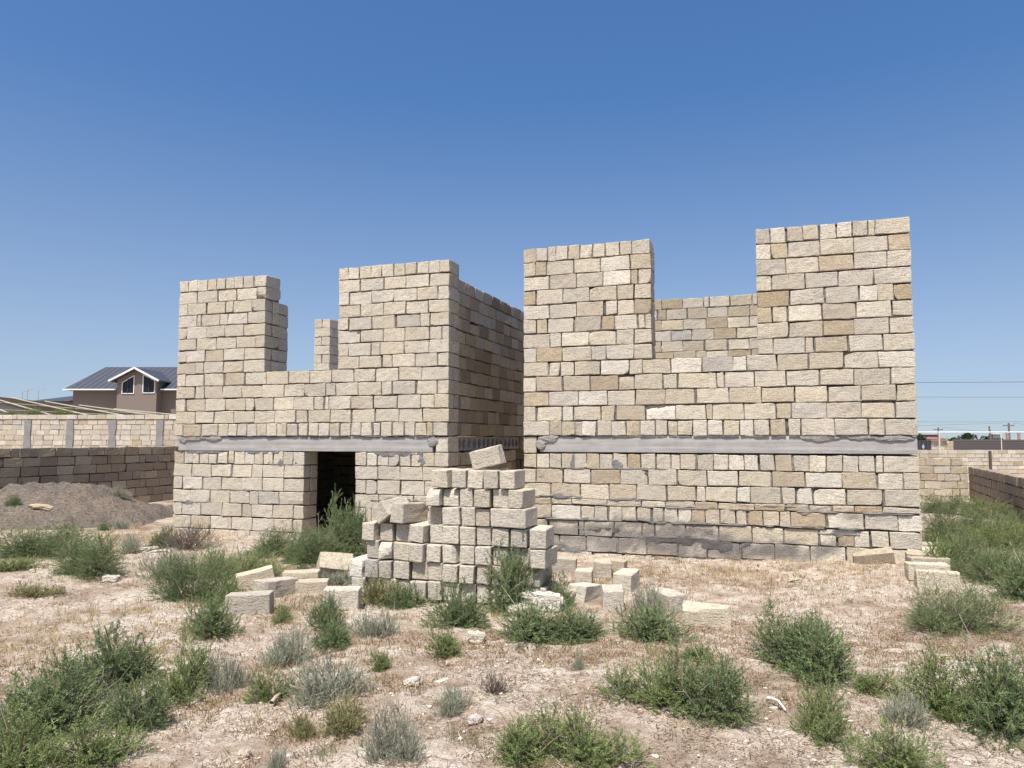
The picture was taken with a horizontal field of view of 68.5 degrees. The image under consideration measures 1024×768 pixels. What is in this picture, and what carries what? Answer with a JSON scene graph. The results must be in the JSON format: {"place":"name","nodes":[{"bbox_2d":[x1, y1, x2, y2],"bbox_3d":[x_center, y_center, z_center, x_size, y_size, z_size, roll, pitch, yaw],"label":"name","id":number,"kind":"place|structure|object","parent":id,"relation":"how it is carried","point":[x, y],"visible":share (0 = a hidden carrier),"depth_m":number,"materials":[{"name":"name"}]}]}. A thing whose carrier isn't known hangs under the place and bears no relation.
{"place":"outdoors","nodes":[
{"label":"outdoors","id":0,"kind":"place"},
{"bbox_2d":[396,522,419,541],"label":"stone block","id":1,"kind":"object","parent":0,"point":[402,532],"depth_m":7.74,"materials":[{"name":"stone"}]},
{"bbox_2d":[390,502,427,523],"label":"stone block","id":2,"kind":"object","parent":1,"relation":"on","point":[407,512],"depth_m":7.73,"materials":[{"name":"stone"}]},
{"bbox_2d":[0,474,1023,767],"bbox_3d":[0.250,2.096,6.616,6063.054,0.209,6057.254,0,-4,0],"label":"ground","id":3,"kind":"structure","parent":0,"point":[442,750],"depth_m":5.36,"materials":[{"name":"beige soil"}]},
{"bbox_2d":[5,578,67,598],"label":"shrub","id":4,"kind":"object","parent":3,"relation":"on","point":[29,591],"visible":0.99,"depth_m":7.65,"materials":[{"name":"green plant"}]},
{"bbox_2d":[0,673,76,767],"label":"shrub","id":5,"kind":"object","parent":3,"relation":"on","point":[10,757],"visible":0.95,"depth_m":3.70,"materials":[{"name":"green plant"}]},
{"bbox_2d":[0,510,100,559],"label":"shrub","id":6,"kind":"object","parent":3,"relation":"on","point":[38,544],"visible":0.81,"depth_m":10.53,"materials":[{"name":"green plant"}]},
{"bbox_2d":[0,639,131,739],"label":"shrub","id":7,"kind":"object","parent":3,"relation":"on","point":[55,697],"visible":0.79,"depth_m":4.21,"materials":[{"name":"green plant"}]},
{"bbox_2d":[0,481,173,529],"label":"gravel heap","id":8,"kind":"object","parent":3,"relation":"on","point":[76,502],"visible":0.54,"depth_m":14.20,"materials":[{"name":"beige gravel"}]},
{"bbox_2d":[45,517,129,582],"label":"shrub","id":9,"kind":"object","parent":3,"relation":"on","point":[89,559],"visible":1,"depth_m":8.80,"materials":[{"name":"green plant"}]},
{"bbox_2d":[0,397,175,419],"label":"slatted roof","id":10,"kind":"structure","parent":3,"relation":"on","point":[45,407],"depth_m":40.28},
{"bbox_2d":[22,681,156,767],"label":"shrub","id":11,"kind":"object","parent":3,"relation":"on","point":[99,750],"visible":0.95,"depth_m":3.75,"materials":[{"name":"green plant"}]},
{"bbox_2d":[0,446,178,502],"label":"yard wall","id":12,"kind":"structure","parent":3,"relation":"on","point":[143,473],"depth_m":17.63,"materials":[{"name":"stone"}]},
{"bbox_2d":[0,415,181,447],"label":"boundary wall","id":13,"kind":"structure","parent":3,"relation":"on","point":[64,433],"depth_m":31.93,"materials":[{"name":"stone"}]},
{"bbox_2d":[34,367,177,414],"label":"brown house","id":14,"kind":"structure","parent":3,"relation":"on","point":[151,389],"depth_m":60.03,"materials":[{"name":"paint"}]},
{"bbox_2d":[56,615,173,694],"bbox_3d":[-2.663,1.781,4.980,0.579,0.505,0.686,-2,-4,23],"label":"shrub","id":15,"kind":"object","parent":3,"relation":"on","point":[124,661],"visible":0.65,"depth_m":4.96,"materials":[{"name":"green plant"}]},
{"bbox_2d":[92,669,179,737],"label":"shrub","id":16,"kind":"object","parent":3,"relation":"on","point":[146,715],"visible":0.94,"depth_m":4.22,"materials":[{"name":"green plant"}]},
{"bbox_2d":[133,536,203,579],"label":"shrub","id":17,"kind":"object","parent":3,"relation":"on","point":[151,569],"visible":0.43,"depth_m":8.57,"materials":[{"name":"green plant"}]},
{"bbox_2d":[155,512,219,551],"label":"shrub","id":18,"kind":"object","parent":3,"relation":"on","point":[174,539],"visible":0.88,"depth_m":10.66,"materials":[{"name":"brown plant"}]},
{"bbox_2d":[149,616,227,710],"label":"shrub","id":19,"kind":"object","parent":3,"relation":"on","point":[194,672],"visible":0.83,"depth_m":4.79,"materials":[{"name":"green plant"}]},
{"bbox_2d":[141,537,242,603],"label":"shrub","id":20,"kind":"object","parent":3,"relation":"on","point":[174,587],"visible":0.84,"depth_m":7.54,"materials":[{"name":"green plant"}]},
{"bbox_2d":[176,588,245,641],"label":"shrub","id":21,"kind":"object","parent":3,"relation":"on","point":[212,623],"visible":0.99,"depth_m":6.12,"materials":[{"name":"green plant"}]},
{"bbox_2d":[198,643,255,696],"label":"shrub","id":22,"kind":"object","parent":3,"relation":"on","point":[223,680],"visible":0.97,"depth_m":4.88,"materials":[{"name":"grey plant"}]},
{"bbox_2d":[181,532,298,579],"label":"shrub","id":23,"kind":"object","parent":3,"relation":"on","point":[244,567],"visible":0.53,"depth_m":8.96,"materials":[{"name":"green plant"}]},
{"bbox_2d":[225,590,273,617],"bbox_3d":[-2.395,2.009,6.865,0.402,0.211,0.202,-2,-4,-6],"label":"stone block","id":24,"kind":"object","parent":3,"relation":"on","point":[259,602],"depth_m":6.78,"materials":[{"name":"stone"}]},
{"bbox_2d":[235,565,274,587],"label":"stone block","id":25,"kind":"object","parent":3,"relation":"on","point":[247,578],"depth_m":8.33,"materials":[{"name":"stone"}]},
{"bbox_2d":[239,652,301,704],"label":"shrub","id":26,"kind":"object","parent":3,"relation":"on","point":[263,692],"visible":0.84,"depth_m":4.62,"materials":[{"name":"green plant"}]},
{"bbox_2d":[235,516,308,560],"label":"shrub","id":27,"kind":"object","parent":3,"relation":"on","point":[277,543],"visible":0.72,"depth_m":10.42,"materials":[{"name":"green plant"}]},
{"bbox_2d":[253,576,297,597],"bbox_3d":[-2.433,2.108,7.754,0.202,0.202,0.428,-3,-8,32],"label":"stone block","id":28,"kind":"object","parent":3,"relation":"on","point":[281,585],"depth_m":7.67,"materials":[{"name":"stone"}]},
{"bbox_2d":[251,614,323,669],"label":"shrub","id":29,"kind":"object","parent":3,"relation":"on","point":[283,652],"visible":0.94,"depth_m":5.47,"materials":[{"name":"grey plant"}]},
{"bbox_2d":[285,706,318,743],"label":"shrub","id":30,"kind":"object","parent":3,"relation":"on","point":[303,729],"visible":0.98,"depth_m":4.03,"materials":[{"name":"green plant"}]},
{"bbox_2d":[287,511,360,568],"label":"shrub","id":31,"kind":"object","parent":3,"relation":"on","point":[325,541],"visible":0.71,"depth_m":9.71,"materials":[{"name":"green plant"}]},
{"bbox_2d":[302,588,348,630],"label":"shrub","id":32,"kind":"object","parent":3,"relation":"on","point":[326,609],"visible":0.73,"depth_m":6.43,"materials":[{"name":"green plant"}]},
{"bbox_2d":[269,643,388,713],"bbox_3d":[-1.151,1.766,4.592,0.538,0.376,0.690,-4,-6,42],"label":"shrub","id":33,"kind":"object","parent":3,"relation":"on","point":[316,688],"visible":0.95,"depth_m":4.56,"materials":[{"name":"grey plant"}]},
{"bbox_2d":[308,614,353,653],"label":"shrub","id":34,"kind":"object","parent":3,"relation":"on","point":[339,636],"visible":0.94,"depth_m":5.88,"materials":[{"name":"green plant"}]},
{"bbox_2d":[316,552,352,578],"bbox_3d":[-2.041,2.102,8.651,0.387,0.234,0.248,10,38,-19],"label":"stone block","id":35,"kind":"object","parent":3,"relation":"on","point":[328,562],"depth_m":8.57,"materials":[{"name":"stone"}]},
{"bbox_2d":[323,586,361,610],"bbox_3d":[-1.630,2.060,7.224,0.343,0.206,0.210,0,-4,-4],"label":"stone block","id":36,"kind":"object","parent":3,"relation":"on","point":[347,594],"depth_m":7.13,"materials":[{"name":"stone"}]},
{"bbox_2d":[319,484,367,556],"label":"shrub","id":37,"kind":"object","parent":3,"relation":"on","point":[355,525],"visible":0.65,"depth_m":10.45,"materials":[{"name":"green plant"}]},
{"bbox_2d":[172,259,524,540],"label":"unfinished house","id":38,"kind":"structure","parent":3,"relation":"on","point":[414,385],"depth_m":12.45,"materials":[{"name":"stone"}]},
{"bbox_2d":[319,685,379,740],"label":"shrub","id":39,"kind":"object","parent":3,"relation":"on","point":[345,720],"visible":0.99,"depth_m":4.05,"materials":[{"name":"green plant"}]},
{"bbox_2d":[345,599,407,638],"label":"shrub","id":40,"kind":"object","parent":3,"relation":"on","point":[377,627],"visible":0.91,"depth_m":6.33,"materials":[{"name":"grey plant"}]},
{"bbox_2d":[361,568,405,607],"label":"shrub","id":41,"kind":"object","parent":3,"relation":"on","point":[372,595],"visible":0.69,"depth_m":7.47,"materials":[{"name":"green plant"}]},
{"bbox_2d":[350,686,427,767],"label":"shrub","id":42,"kind":"object","parent":3,"relation":"on","point":[381,745],"visible":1,"depth_m":3.70,"materials":[{"name":"grey plant"}]},
{"bbox_2d":[383,577,426,609],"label":"shrub","id":43,"kind":"object","parent":3,"relation":"on","point":[397,600],"visible":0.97,"depth_m":7.41,"materials":[{"name":"green plant"}]},
{"bbox_2d":[421,621,464,659],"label":"shrub","id":44,"kind":"object","parent":3,"relation":"on","point":[447,647],"visible":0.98,"depth_m":5.52,"materials":[{"name":"green plant"}]},
{"bbox_2d":[430,677,474,719],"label":"shrub","id":45,"kind":"object","parent":3,"relation":"on","point":[450,707],"visible":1,"depth_m":4.29,"materials":[{"name":"grey plant"}]},
{"bbox_2d":[418,572,493,630],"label":"shrub","id":46,"kind":"object","parent":3,"relation":"on","point":[453,612],"visible":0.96,"depth_m":6.54,"materials":[{"name":"green plant"}]},
{"bbox_2d":[477,584,493,602],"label":"stone block","id":47,"kind":"object","parent":3,"relation":"on","point":[481,589],"depth_m":7.41,"materials":[{"name":"stone"}]},
{"bbox_2d":[477,564,493,584],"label":"stone block","id":48,"kind":"object","parent":47,"relation":"on","point":[481,575],"depth_m":7.40,"materials":[{"name":"stone"}]},
{"bbox_2d":[475,545,496,565],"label":"stone block","id":49,"kind":"object","parent":48,"relation":"on","point":[480,556],"depth_m":7.40,"materials":[{"name":"stone"}]},
{"bbox_2d":[477,526,494,544],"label":"stone block","id":50,"kind":"object","parent":49,"relation":"on","point":[484,535],"depth_m":7.44,"materials":[{"name":"stone"}]},
{"bbox_2d":[476,507,495,526],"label":"stone block","id":51,"kind":"object","parent":50,"relation":"on","point":[483,516],"depth_m":7.44,"materials":[{"name":"stone"}]},
{"bbox_2d":[474,488,492,507],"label":"stone block","id":52,"kind":"object","parent":51,"relation":"on","point":[483,497],"depth_m":7.44,"materials":[{"name":"stone"}]},
{"bbox_2d":[467,469,489,488],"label":"stone block","id":53,"kind":"object","parent":52,"relation":"on","point":[475,479],"depth_m":7.49,"materials":[{"name":"stone"}]},
{"bbox_2d":[469,444,505,469],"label":"stone block","id":54,"kind":"object","parent":53,"relation":"on","point":[488,457],"depth_m":7.54,"materials":[{"name":"stone"}]},
{"bbox_2d":[479,525,540,614],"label":"shrub","id":55,"kind":"object","parent":3,"relation":"on","point":[511,573],"visible":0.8,"depth_m":7.17,"materials":[{"name":"green plant"}]},
{"bbox_2d":[0,526,1023,767],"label":"dry weeds","id":56,"kind":"object","parent":3,"relation":"on","point":[384,681],"visible":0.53,"depth_m":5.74,"materials":[{"name":"white plant"}]},
{"bbox_2d":[0,514,1023,767],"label":"weeds","id":57,"kind":"object","parent":3,"relation":"on","point":[132,564],"visible":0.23,"depth_m":5.52,"materials":[{"name":"green plant"}]},
{"bbox_2d":[1,529,1023,767],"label":"pebbles","id":58,"kind":"object","parent":3,"relation":"on","point":[653,755],"visible":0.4,"depth_m":4.46,"materials":[{"name":"stone"}]},
{"bbox_2d":[491,580,569,651],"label":"shrub","id":59,"kind":"object","parent":3,"relation":"on","point":[530,624],"visible":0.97,"depth_m":6.08,"materials":[{"name":"green plant"}]},
{"bbox_2d":[487,691,574,767],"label":"shrub","id":60,"kind":"object","parent":3,"relation":"on","point":[525,745],"visible":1,"depth_m":3.70,"materials":[{"name":"green plant"}]},
{"bbox_2d":[519,589,563,611],"bbox_3d":[0.285,2.095,7.229,0.434,0.235,0.304,-1,-4,11],"label":"stone","id":61,"kind":"object","parent":3,"relation":"on","point":[555,598],"visible":0.6,"depth_m":7.10,"materials":[{"name":"stone"}]},
{"bbox_2d":[529,581,553,591],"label":"stone block","id":62,"kind":"object","parent":3,"relation":"on","point":[542,588],"depth_m":7.29,"materials":[{"name":"stone"}]},
{"bbox_2d":[526,565,551,586],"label":"stone block","id":63,"kind":"object","parent":62,"relation":"on","point":[541,576],"depth_m":7.29,"materials":[{"name":"stone"}]},
{"bbox_2d":[530,545,557,568],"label":"stone block","id":64,"kind":"object","parent":63,"relation":"on","point":[543,558],"depth_m":7.22,"materials":[{"name":"stone"}]},
{"bbox_2d":[530,525,553,548],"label":"stone block","id":65,"kind":"object","parent":64,"relation":"on","point":[543,535],"depth_m":7.22,"materials":[{"name":"stone"}]},
{"bbox_2d":[539,596,612,645],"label":"shrub","id":66,"kind":"object","parent":3,"relation":"on","point":[584,625],"visible":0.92,"depth_m":6.10,"materials":[{"name":"green plant"}]},
{"bbox_2d":[566,582,600,603],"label":"stone block","id":67,"kind":"object","parent":3,"relation":"on","point":[586,592],"depth_m":7.57,"materials":[{"name":"stone"}]},
{"bbox_2d":[533,682,660,767],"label":"shrub","id":68,"kind":"object","parent":3,"relation":"on","point":[589,751],"visible":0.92,"depth_m":3.69,"materials":[{"name":"green plant"}]},
{"bbox_2d":[601,584,624,612],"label":"stone block","id":69,"kind":"object","parent":3,"relation":"on","point":[612,595],"depth_m":7.14,"materials":[{"name":"stone"}]},
{"bbox_2d":[613,568,639,591],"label":"stone block","id":70,"kind":"object","parent":3,"relation":"on","point":[626,578],"depth_m":8.05,"materials":[{"name":"stone"}]},
{"bbox_2d":[601,595,699,644],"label":"shrub","id":71,"kind":"object","parent":3,"relation":"on","point":[651,625],"visible":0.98,"depth_m":6.15,"materials":[{"name":"green plant"}]},
{"bbox_2d":[631,572,669,617],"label":"shrub","id":72,"kind":"object","parent":3,"relation":"on","point":[649,601],"visible":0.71,"depth_m":6.99,"materials":[{"name":"green plant"}]},
{"bbox_2d":[595,627,710,717],"bbox_3d":[0.827,1.689,4.484,0.743,0.486,0.481,-3,-5,36],"label":"shrub","id":73,"kind":"object","parent":3,"relation":"on","point":[635,692],"visible":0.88,"depth_m":4.43,"materials":[{"name":"green plant"}]},
{"bbox_2d":[649,587,685,616],"bbox_3d":[1.473,2.075,7.152,0.202,0.217,0.386,1,-4,-18],"label":"stone block","id":74,"kind":"object","parent":3,"relation":"on","point":[678,597],"depth_m":6.99,"materials":[{"name":"stone"}]},
{"bbox_2d":[682,600,731,627],"bbox_3d":[1.713,2.035,6.618,0.423,0.194,0.175,2,-4,14],"label":"stone block","id":75,"kind":"object","parent":3,"relation":"on","point":[707,614],"depth_m":6.55,"materials":[{"name":"stone"}]},
{"bbox_2d":[649,626,766,733],"bbox_3d":[1.106,1.685,4.330,0.700,0.502,0.513,-5,-7,51],"label":"shrub","id":76,"kind":"object","parent":3,"relation":"on","point":[720,701],"visible":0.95,"depth_m":4.24,"materials":[{"name":"green plant"}]},
{"bbox_2d":[523,217,921,562],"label":"unfinished house","id":77,"kind":"structure","parent":3,"relation":"on","point":[774,417],"depth_m":10.11,"materials":[{"name":"stone"}]},
{"bbox_2d":[739,591,835,673],"bbox_3d":[2.035,1.852,5.578,0.629,0.530,0.854,0,-4,-4],"label":"shrub","id":78,"kind":"object","parent":3,"relation":"on","point":[770,648],"visible":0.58,"depth_m":5.55,"materials":[{"name":"green plant"}]},
{"bbox_2d":[770,606,870,688],"bbox_3d":[2.125,1.792,5.221,0.647,0.587,0.973,-2,-5,27],"label":"shrub","id":79,"kind":"object","parent":3,"relation":"on","point":[825,641],"visible":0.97,"depth_m":5.10,"materials":[{"name":"green plant"}]},
{"bbox_2d":[787,652,864,749],"bbox_3d":[1.678,1.709,4.085,0.395,0.474,0.486,-1,-4,10],"label":"shrub","id":80,"kind":"object","parent":3,"relation":"on","point":[816,711],"visible":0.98,"depth_m":4.07,"materials":[{"name":"green plant"}]},
{"bbox_2d":[852,547,895,564],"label":"stone block","id":81,"kind":"object","parent":3,"relation":"on","point":[878,555],"depth_m":9.14,"materials":[{"name":"stone"}]},
{"bbox_2d":[846,663,908,697],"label":"shrub","id":82,"kind":"object","parent":3,"relation":"on","point":[867,684],"visible":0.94,"depth_m":4.83,"materials":[{"name":"green plant"}]},
{"bbox_2d":[828,692,952,767],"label":"shrub","id":83,"kind":"object","parent":3,"relation":"on","point":[904,755],"visible":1,"depth_m":3.67,"materials":[{"name":"green plant"}]},
{"bbox_2d":[876,685,940,732],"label":"shrub","id":84,"kind":"object","parent":3,"relation":"on","point":[911,717],"visible":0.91,"depth_m":4.27,"materials":[{"name":"grey plant"}]},
{"bbox_2d":[914,569,961,592],"bbox_3d":[4.555,2.107,8.058,0.431,0.220,0.225,-1,-6,19],"label":"stone block","id":85,"kind":"object","parent":3,"relation":"on","point":[938,576],"depth_m":7.97,"materials":[{"name":"stone"}]},
{"bbox_2d":[920,528,967,571],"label":"shrub","id":86,"kind":"object","parent":3,"relation":"on","point":[940,550],"visible":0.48,"depth_m":8.77,"materials":[{"name":"green plant"}]},
{"bbox_2d":[880,615,1008,731],"bbox_3d":[2.566,1.691,4.470,0.559,0.645,0.768,4,-6,-44],"label":"shrub","id":87,"kind":"object","parent":3,"relation":"on","point":[939,695],"visible":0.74,"depth_m":4.43,"materials":[{"name":"green plant"}]},
{"bbox_2d":[920,486,972,514],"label":"shrub","id":88,"kind":"object","parent":3,"relation":"on","point":[933,503],"visible":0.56,"depth_m":16.11,"materials":[{"name":"green plant"}]},
{"bbox_2d":[920,494,974,543],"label":"shrub","id":89,"kind":"object","parent":3,"relation":"on","point":[938,527],"visible":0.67,"depth_m":11.87,"materials":[{"name":"green plant"}]},
{"bbox_2d":[894,560,1023,639],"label":"shrub","id":90,"kind":"object","parent":3,"relation":"on","point":[970,621],"visible":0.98,"depth_m":6.37,"materials":[{"name":"green plant"}]},
{"bbox_2d":[913,450,1023,474],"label":"wall","id":91,"kind":"structure","parent":3,"relation":"on","point":[1009,461],"depth_m":33.85,"materials":[{"name":"stone"}]},
{"bbox_2d":[918,458,1023,523],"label":"wall","id":92,"kind":"structure","parent":3,"relation":"on","point":[941,476],"depth_m":19.80,"materials":[{"name":"stone"}]},
{"bbox_2d":[938,526,1023,586],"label":"shrub","id":93,"kind":"object","parent":3,"relation":"on","point":[976,572],"visible":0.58,"depth_m":8.45,"materials":[{"name":"green plant"}]},
{"bbox_2d":[944,605,1023,753],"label":"shrub","id":94,"kind":"object","parent":3,"relation":"on","point":[1007,691],"visible":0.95,"depth_m":4.18,"materials":[{"name":"green plant"}]},
{"bbox_2d":[954,494,1017,518],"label":"shrub","id":95,"kind":"object","parent":3,"relation":"on","point":[977,507],"visible":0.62,"depth_m":15.21,"materials":[{"name":"green plant"}]},
{"bbox_2d":[951,510,1023,551],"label":"shrub","id":96,"kind":"object","parent":3,"relation":"on","point":[987,530],"visible":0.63,"depth_m":11.23,"materials":[{"name":"green plant"}]},
{"bbox_2d":[952,439,1023,449],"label":"slat fence","id":97,"kind":"object","parent":3,"relation":"on","point":[985,444],"visible":0.4,"depth_m":47.85,"materials":[{"name":"grey metal"}]},
{"bbox_2d":[982,536,1023,603],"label":"shrub","id":98,"kind":"object","parent":3,"relation":"on","point":[1012,587],"visible":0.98,"depth_m":7.54,"materials":[{"name":"green plant"}]},
{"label":"stone block","id":99,"kind":"object","parent":3,"relation":"on","visible":0},
{"bbox_2d":[492,565,503,585],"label":"stone block","id":100,"kind":"object","parent":99,"relation":"on","point":[497,567],"depth_m":7.36,"materials":[{"name":"stone"}]},
{"bbox_2d":[494,546,512,565],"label":"stone block","id":101,"kind":"object","parent":100,"relation":"on","point":[502,550],"depth_m":7.37,"materials":[{"name":"stone"}]},
{"bbox_2d":[492,527,513,546],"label":"stone block","id":102,"kind":"object","parent":101,"relation":"on","point":[498,533],"depth_m":7.36,"materials":[{"name":"stone"}]},
{"bbox_2d":[490,507,536,528],"bbox_3d":[0.024,1.323,7.486,0.373,0.189,0.369,-2,-5,21],"label":"stone block","id":103,"kind":"object","parent":102,"relation":"on","point":[512,518],"depth_m":7.33,"materials":[{"name":"stone"}]},
{"bbox_2d":[508,488,534,508],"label":"stone block","id":104,"kind":"object","parent":103,"relation":"on","point":[519,498],"depth_m":7.34,"materials":[{"name":"stone"}]},
{"bbox_2d":[500,469,524,488],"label":"stone block","id":105,"kind":"object","parent":104,"relation":"on","point":[512,479],"depth_m":7.37,"materials":[{"name":"stone"}]},
{"bbox_2d":[0,0,1023,438],"label":"sky","id":106,"kind":"structure","parent":0,"point":[148,147],"materials":[{"name":"blue"}]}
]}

